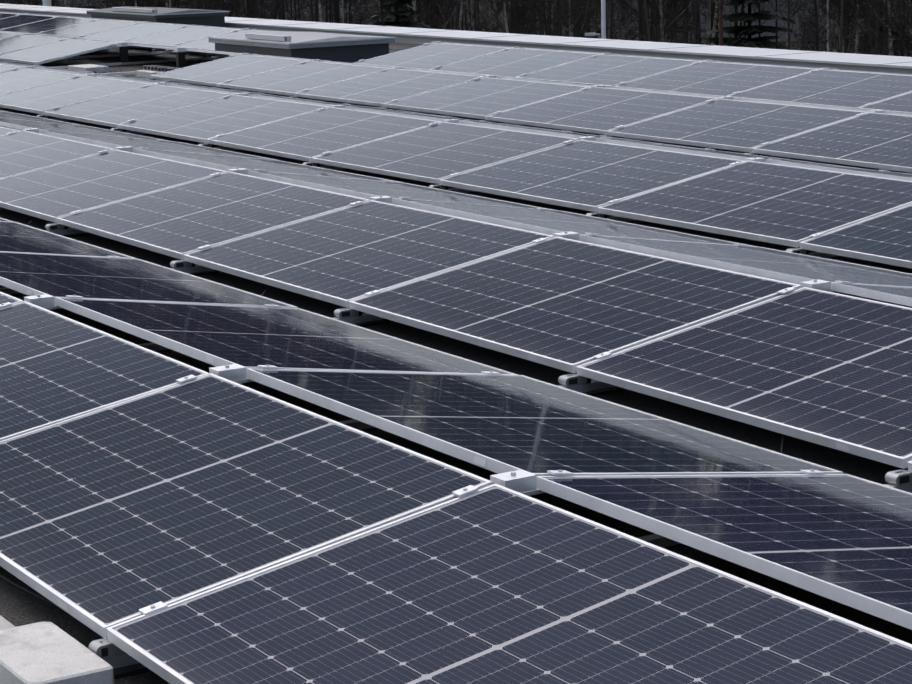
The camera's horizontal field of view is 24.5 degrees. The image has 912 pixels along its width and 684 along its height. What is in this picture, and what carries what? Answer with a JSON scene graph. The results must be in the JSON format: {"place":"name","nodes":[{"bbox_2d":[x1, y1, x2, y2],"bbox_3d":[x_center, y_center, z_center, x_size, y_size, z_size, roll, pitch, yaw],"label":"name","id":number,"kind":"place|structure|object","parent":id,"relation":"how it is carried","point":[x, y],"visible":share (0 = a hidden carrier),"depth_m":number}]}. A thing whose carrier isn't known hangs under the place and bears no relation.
{"place":"outdoors","nodes":[
{"label":"outdoors","id":0,"kind":"place"},
{"bbox_2d":[465,0,906,56],"bbox_3d":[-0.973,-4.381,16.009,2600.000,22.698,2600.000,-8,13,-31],"label":"terrain","id":1,"kind":"structure","parent":0,"point":[725,44],"depth_m":185.50},
{"bbox_2d":[42,0,50,5],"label":"white mast","id":2,"kind":"object","parent":1,"relation":"on","point":[46,2],"depth_m":52.27},
{"bbox_2d":[341,0,343,23],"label":"trunk","id":3,"kind":"object","parent":1,"relation":"on","point":[342,11],"depth_m":74.97},
{"bbox_2d":[0,43,911,683],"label":"roof slab","id":4,"kind":"structure","parent":1,"relation":"on","point":[18,607],"depth_m":7.57},
{"bbox_2d":[0,615,113,683],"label":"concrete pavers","id":5,"kind":"object","parent":4,"relation":"on","point":[43,653],"visible":1,"depth_m":4.97},
{"bbox_2d":[68,64,178,77],"bbox_3d":[-3.878,-3.284,25.315,0.584,0.126,3.055,-8,13,-31],"label":"cable tray and ballast","id":6,"kind":"object","parent":4,"relation":"on","point":[147,71],"visible":0.6,"depth_m":25.16},
{"bbox_2d":[86,6,229,26],"bbox_3d":[-5.125,-5.533,35.886,1.363,0.410,2.913,-8,13,-31],"label":"roof hatch","id":7,"kind":"object","parent":4,"relation":"on","point":[215,18],"visible":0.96,"depth_m":34.90},
{"bbox_2d":[208,31,395,62],"bbox_3d":[-2.026,-3.846,27.254,1.533,0.370,2.313,-8,13,-31],"label":"roof hatch","id":8,"kind":"object","parent":4,"relation":"on","point":[346,48],"visible":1,"depth_m":26.48},
{"bbox_2d":[0,49,874,611],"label":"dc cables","id":9,"kind":"object","parent":4,"relation":"on","point":[260,295],"visible":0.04,"depth_m":6.85},
{"bbox_2d":[0,13,911,678],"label":"mounting clamps","id":10,"kind":"object","parent":4,"relation":"on","point":[120,661],"visible":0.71,"depth_m":9.27},
{"bbox_2d":[0,12,911,683],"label":"solar panels","id":11,"kind":"object","parent":10,"relation":"on","point":[244,534],"visible":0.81,"depth_m":7.54},
{"bbox_2d":[0,3,911,73],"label":"roof parapet","id":12,"kind":"structure","parent":4,"relation":"on","point":[851,61],"depth_m":27.10},
{"bbox_2d":[0,4,906,64],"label":"parapet cap joints","id":13,"kind":"object","parent":12,"relation":"on","point":[503,36],"visible":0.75,"depth_m":28.92},
{"bbox_2d":[4,44,911,271],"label":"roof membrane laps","id":14,"kind":"object","parent":4,"relation":"on","point":[662,225],"visible":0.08,"depth_m":13.36},
{"bbox_2d":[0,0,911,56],"bbox_3d":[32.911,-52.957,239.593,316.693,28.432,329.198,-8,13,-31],"label":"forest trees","id":15,"kind":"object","parent":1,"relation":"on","point":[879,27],"visible":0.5,"depth_m":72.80},
{"bbox_2d":[585,33,600,38],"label":"street lamp","id":16,"kind":"object","parent":1,"relation":"on","point":[593,34],"visible":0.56,"depth_m":54.25},
{"bbox_2d":[601,0,605,38],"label":"flag pole","id":17,"kind":"object","parent":1,"relation":"on","point":[603,19],"depth_m":41.38}
]}

